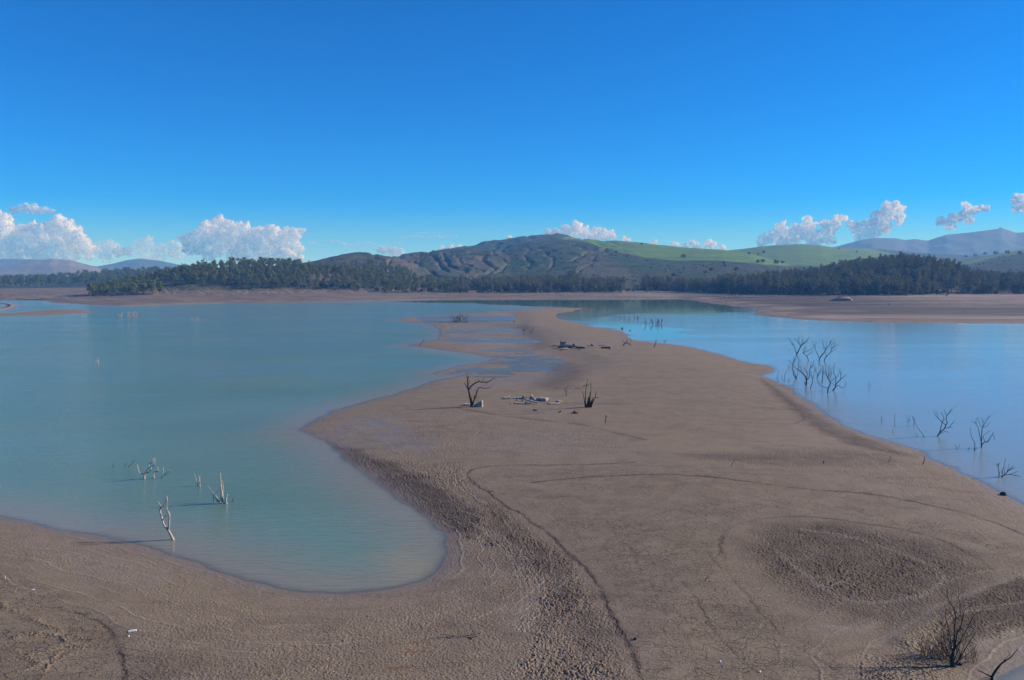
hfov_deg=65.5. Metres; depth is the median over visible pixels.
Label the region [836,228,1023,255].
mountain
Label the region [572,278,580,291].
shore tree
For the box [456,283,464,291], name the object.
shore tree
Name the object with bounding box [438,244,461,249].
cloud
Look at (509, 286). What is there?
shore tree
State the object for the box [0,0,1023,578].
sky
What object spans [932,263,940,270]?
shore tree
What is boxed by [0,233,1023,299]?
hills
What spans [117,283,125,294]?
pine tree
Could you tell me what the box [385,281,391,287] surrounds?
pine tree
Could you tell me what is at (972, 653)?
dead shrub
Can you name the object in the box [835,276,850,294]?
shore tree
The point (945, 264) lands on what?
shore tree
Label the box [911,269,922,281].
shore tree
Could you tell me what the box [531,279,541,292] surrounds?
shore tree
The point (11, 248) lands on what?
cloud
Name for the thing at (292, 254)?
cloud
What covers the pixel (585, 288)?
shore tree
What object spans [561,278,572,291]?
shore tree
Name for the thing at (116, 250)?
cloud
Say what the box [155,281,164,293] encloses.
pine tree
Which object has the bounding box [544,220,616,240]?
cloud
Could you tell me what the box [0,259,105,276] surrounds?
ridge
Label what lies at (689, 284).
shore tree
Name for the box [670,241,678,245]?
cloud
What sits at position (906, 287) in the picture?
shore tree
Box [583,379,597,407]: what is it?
dead stump
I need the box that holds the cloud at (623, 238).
[621,235,630,241]
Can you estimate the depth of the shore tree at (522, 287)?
649.25 m
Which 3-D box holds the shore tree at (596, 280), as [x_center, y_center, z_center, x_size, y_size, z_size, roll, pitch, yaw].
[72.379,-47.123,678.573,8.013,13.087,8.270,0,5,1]
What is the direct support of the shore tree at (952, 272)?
on the hills
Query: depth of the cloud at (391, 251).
14853.19 m
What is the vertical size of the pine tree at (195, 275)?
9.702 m
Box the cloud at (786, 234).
[756,214,847,246]
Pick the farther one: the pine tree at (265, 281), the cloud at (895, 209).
the cloud at (895, 209)
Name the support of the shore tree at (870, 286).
on the ground
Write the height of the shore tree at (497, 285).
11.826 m
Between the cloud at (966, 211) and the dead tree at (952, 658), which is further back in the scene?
the cloud at (966, 211)
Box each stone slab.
[474,400,482,406]
[536,397,548,400]
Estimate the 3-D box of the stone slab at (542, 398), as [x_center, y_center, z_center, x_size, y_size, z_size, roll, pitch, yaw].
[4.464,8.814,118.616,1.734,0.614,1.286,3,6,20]
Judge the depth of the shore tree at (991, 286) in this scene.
601.35 m
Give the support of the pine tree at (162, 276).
on the hills
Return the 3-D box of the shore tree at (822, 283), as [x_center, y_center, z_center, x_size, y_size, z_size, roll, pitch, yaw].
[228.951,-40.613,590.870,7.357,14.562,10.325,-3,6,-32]
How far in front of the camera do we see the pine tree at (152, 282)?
607.27 m
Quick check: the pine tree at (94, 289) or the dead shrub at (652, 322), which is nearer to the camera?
the dead shrub at (652, 322)
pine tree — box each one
[87,283,93,295]
[91,287,98,295]
[100,285,108,295]
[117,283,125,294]
[129,282,137,293]
[138,282,148,293]
[147,280,156,292]
[149,284,155,291]
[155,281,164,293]
[158,272,165,279]
[171,272,177,284]
[191,273,198,283]
[221,274,227,284]
[248,277,255,288]
[261,277,267,287]
[286,275,292,286]
[309,268,315,277]
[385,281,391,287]
[398,283,404,292]
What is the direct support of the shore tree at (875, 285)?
on the hills
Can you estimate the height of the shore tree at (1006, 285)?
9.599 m
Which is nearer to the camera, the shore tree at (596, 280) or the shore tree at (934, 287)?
the shore tree at (934, 287)
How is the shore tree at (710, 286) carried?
on the ground
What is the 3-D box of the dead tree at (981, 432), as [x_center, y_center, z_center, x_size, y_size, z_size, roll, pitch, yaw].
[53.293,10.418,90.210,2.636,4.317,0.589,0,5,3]
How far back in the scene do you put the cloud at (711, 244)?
13883.63 m
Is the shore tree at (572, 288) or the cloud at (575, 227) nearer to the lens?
the shore tree at (572, 288)
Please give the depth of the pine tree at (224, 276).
640.45 m
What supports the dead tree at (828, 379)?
in the water
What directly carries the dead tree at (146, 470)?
in the water
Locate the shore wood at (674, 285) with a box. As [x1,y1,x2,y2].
[451,251,1023,291]
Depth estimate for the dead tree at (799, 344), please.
191.83 m
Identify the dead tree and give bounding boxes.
[137,459,154,478]
[158,496,174,539]
[208,473,227,503]
[464,370,494,406]
[789,335,807,353]
[793,361,813,384]
[812,340,830,360]
[818,370,833,392]
[832,364,845,389]
[925,574,987,667]
[934,405,956,435]
[972,417,994,447]
[1001,458,1020,476]
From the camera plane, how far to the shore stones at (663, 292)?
604.86 m
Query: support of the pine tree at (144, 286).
on the ground
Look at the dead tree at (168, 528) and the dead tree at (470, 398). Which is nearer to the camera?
the dead tree at (168, 528)
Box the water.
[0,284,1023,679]
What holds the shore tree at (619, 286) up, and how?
on the hills
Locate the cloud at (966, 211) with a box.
[936,201,989,230]
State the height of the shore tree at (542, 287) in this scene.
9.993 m
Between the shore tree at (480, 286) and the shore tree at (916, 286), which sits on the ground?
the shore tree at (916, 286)
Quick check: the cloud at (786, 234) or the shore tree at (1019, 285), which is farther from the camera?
the cloud at (786, 234)
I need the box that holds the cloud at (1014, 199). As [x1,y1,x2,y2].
[1009,193,1023,212]
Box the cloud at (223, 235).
[177,213,305,260]
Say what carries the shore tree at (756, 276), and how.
on the ground
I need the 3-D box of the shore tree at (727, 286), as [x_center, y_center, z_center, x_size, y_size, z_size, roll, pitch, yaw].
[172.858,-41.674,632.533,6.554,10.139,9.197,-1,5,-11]
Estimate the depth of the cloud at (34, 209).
12319.92 m
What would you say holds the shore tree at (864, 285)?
on the hills
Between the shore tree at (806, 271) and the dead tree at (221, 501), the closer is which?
the dead tree at (221, 501)
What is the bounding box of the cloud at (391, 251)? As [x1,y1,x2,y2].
[377,246,403,255]
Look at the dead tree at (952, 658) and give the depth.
40.11 m
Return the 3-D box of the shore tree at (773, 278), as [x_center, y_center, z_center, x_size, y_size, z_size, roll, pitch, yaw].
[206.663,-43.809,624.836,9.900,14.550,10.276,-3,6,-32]
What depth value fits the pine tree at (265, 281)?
635.51 m
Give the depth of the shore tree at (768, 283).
602.40 m
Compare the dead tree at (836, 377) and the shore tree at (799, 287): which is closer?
the dead tree at (836, 377)
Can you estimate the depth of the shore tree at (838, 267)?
677.22 m
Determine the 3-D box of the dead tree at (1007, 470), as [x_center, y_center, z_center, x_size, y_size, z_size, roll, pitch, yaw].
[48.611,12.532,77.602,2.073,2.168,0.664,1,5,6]
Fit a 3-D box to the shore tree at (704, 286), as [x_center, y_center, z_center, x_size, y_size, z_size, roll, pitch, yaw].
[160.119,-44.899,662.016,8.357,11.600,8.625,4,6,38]
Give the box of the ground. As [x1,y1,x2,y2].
[0,288,1023,679]
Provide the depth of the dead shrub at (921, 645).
40.88 m
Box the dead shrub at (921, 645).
[911,626,957,659]
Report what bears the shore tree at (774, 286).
on the hills
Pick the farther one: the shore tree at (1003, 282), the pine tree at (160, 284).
the shore tree at (1003, 282)
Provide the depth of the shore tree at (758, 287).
606.82 m
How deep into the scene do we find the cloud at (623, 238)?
13846.94 m
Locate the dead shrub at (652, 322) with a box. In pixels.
[644,318,662,325]
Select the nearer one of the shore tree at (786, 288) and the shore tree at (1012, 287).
the shore tree at (786, 288)
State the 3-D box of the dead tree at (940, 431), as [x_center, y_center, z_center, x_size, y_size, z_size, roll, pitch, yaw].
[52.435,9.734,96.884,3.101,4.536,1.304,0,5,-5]
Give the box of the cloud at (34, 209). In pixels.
[8,203,55,213]
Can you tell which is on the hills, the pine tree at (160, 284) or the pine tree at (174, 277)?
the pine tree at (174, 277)
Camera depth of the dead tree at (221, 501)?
68.69 m
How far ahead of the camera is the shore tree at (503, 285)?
672.21 m
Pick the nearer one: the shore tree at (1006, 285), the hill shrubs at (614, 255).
the shore tree at (1006, 285)
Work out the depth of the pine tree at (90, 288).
593.76 m
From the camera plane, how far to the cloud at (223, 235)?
13804.06 m
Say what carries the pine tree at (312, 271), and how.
on the hills
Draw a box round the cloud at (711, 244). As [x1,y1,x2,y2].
[682,239,725,249]
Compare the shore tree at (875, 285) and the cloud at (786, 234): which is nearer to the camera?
the shore tree at (875, 285)
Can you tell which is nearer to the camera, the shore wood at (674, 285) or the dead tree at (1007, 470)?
the dead tree at (1007, 470)
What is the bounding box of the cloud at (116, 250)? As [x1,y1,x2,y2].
[109,245,130,257]
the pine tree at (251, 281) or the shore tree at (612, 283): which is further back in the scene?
the shore tree at (612, 283)
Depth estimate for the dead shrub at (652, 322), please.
299.38 m
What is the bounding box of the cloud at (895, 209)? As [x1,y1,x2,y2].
[846,200,905,240]
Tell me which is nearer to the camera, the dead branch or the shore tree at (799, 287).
the dead branch
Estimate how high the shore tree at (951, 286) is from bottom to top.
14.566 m
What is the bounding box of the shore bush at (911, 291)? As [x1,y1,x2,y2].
[908,289,916,294]
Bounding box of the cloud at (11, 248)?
[0,209,97,260]
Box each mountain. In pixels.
[0,259,178,269]
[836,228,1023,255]
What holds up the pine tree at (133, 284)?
on the hills
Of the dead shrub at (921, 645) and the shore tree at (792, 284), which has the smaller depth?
the dead shrub at (921, 645)
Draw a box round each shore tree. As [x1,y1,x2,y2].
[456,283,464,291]
[477,279,485,292]
[484,280,493,292]
[493,278,502,291]
[500,280,505,291]
[506,280,514,291]
[510,279,519,291]
[519,277,530,291]
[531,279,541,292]
[537,281,544,292]
[547,278,555,291]
[556,282,563,290]
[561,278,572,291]
[569,283,575,292]
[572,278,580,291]
[583,284,588,292]
[589,283,596,291]
[593,278,599,291]
[596,281,603,291]
[606,280,616,290]
[615,282,622,291]
[685,280,693,291]
[690,279,699,291]
[700,280,708,292]
[706,279,712,290]
[712,279,723,292]
[721,278,732,292]
[725,282,733,293]
[727,278,736,292]
[735,279,750,293]
[743,281,753,293]
[746,274,759,282]
[754,281,763,293]
[761,275,773,293]
[767,277,781,293]
[771,275,780,292]
[781,280,791,294]
[788,279,799,293]
[794,278,805,294]
[800,277,813,291]
[804,268,813,276]
[805,278,819,294]
[812,278,822,294]
[815,276,826,291]
[822,266,835,273]
[825,281,837,294]
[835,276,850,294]
[836,263,846,274]
[840,270,851,285]
[850,276,863,290]
[854,278,869,294]
[866,277,872,292]
[869,277,883,294]
[879,275,893,294]
[890,279,902,294]
[900,280,909,294]
[910,281,921,294]
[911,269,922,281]
[915,281,930,292]
[928,281,940,293]
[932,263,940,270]
[940,274,960,291]
[942,260,954,269]
[950,271,961,284]
[965,282,975,293]
[986,282,995,293]
[989,278,998,292]
[1000,276,1008,288]
[1003,280,1011,291]
[1010,281,1019,293]
[1014,279,1023,293]
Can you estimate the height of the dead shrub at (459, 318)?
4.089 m
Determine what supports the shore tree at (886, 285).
on the hills
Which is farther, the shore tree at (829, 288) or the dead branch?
the shore tree at (829, 288)
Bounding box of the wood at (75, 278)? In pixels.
[0,266,173,285]
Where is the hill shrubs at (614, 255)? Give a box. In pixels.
[303,233,1023,282]
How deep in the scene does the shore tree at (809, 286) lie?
582.55 m
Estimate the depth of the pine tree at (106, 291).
592.04 m
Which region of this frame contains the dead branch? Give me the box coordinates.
[977,649,1017,679]
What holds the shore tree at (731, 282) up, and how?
on the ground
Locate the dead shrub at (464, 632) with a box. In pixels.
[441,621,480,637]
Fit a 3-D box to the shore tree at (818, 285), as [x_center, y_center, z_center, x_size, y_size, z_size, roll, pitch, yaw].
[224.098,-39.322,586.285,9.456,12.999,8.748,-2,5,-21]
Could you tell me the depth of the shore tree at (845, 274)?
621.31 m
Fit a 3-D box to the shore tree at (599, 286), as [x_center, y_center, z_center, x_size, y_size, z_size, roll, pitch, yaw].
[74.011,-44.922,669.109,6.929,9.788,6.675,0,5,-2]
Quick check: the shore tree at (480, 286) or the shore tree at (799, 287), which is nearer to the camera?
the shore tree at (799, 287)
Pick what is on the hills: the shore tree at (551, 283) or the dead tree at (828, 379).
the shore tree at (551, 283)
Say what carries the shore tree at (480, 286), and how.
on the hills
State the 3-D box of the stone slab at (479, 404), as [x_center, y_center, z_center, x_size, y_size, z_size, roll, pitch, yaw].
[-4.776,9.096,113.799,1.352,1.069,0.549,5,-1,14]
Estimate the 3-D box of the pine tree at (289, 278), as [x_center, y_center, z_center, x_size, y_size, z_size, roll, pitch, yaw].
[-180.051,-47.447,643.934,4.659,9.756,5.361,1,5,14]
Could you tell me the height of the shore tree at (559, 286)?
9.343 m
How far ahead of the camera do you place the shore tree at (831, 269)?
665.27 m
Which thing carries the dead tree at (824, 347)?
in the water
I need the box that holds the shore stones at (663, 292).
[352,290,807,297]
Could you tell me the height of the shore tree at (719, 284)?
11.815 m
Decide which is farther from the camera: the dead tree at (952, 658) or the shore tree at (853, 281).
the shore tree at (853, 281)
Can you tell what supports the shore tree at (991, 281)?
on the ground
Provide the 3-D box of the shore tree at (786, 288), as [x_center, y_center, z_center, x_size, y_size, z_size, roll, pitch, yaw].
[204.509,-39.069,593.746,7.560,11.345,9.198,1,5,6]
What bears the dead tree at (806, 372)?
in the water
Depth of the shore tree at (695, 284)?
671.27 m
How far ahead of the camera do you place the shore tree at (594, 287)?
663.14 m
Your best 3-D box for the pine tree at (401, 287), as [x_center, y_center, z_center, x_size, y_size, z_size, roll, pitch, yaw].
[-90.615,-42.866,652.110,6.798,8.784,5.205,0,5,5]
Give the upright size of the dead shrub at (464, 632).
1.078 m
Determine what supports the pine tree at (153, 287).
on the ground
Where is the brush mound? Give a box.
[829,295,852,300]
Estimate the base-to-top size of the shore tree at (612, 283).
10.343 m
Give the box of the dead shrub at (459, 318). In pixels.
[451,313,468,322]
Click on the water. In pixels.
(238, 396)
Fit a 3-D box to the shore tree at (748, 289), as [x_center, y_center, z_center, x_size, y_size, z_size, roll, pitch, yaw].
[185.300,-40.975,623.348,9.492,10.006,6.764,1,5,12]
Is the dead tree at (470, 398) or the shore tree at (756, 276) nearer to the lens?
the dead tree at (470, 398)
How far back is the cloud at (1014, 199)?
13833.95 m
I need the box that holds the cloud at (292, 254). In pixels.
[277,248,303,259]
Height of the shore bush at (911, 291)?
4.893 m
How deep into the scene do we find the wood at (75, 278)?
1070.04 m
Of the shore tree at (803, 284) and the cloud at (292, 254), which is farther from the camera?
the cloud at (292, 254)
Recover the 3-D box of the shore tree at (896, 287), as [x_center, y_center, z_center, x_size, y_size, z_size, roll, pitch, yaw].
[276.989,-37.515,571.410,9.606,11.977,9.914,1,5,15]
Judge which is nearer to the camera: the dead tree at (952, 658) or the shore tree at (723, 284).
the dead tree at (952, 658)
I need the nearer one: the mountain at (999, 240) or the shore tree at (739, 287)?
the shore tree at (739, 287)
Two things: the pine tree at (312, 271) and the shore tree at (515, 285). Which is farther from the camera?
the pine tree at (312, 271)
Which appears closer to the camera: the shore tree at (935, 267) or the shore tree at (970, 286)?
the shore tree at (970, 286)
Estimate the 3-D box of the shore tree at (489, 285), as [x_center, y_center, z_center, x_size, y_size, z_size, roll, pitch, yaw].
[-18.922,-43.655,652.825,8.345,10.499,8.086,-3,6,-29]
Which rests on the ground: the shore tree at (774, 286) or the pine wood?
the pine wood
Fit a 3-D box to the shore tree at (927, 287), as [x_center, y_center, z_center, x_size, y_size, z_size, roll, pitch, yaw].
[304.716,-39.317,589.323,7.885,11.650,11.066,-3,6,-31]
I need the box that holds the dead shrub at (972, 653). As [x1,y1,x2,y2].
[949,635,980,663]
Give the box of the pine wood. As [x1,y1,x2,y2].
[155,257,464,289]

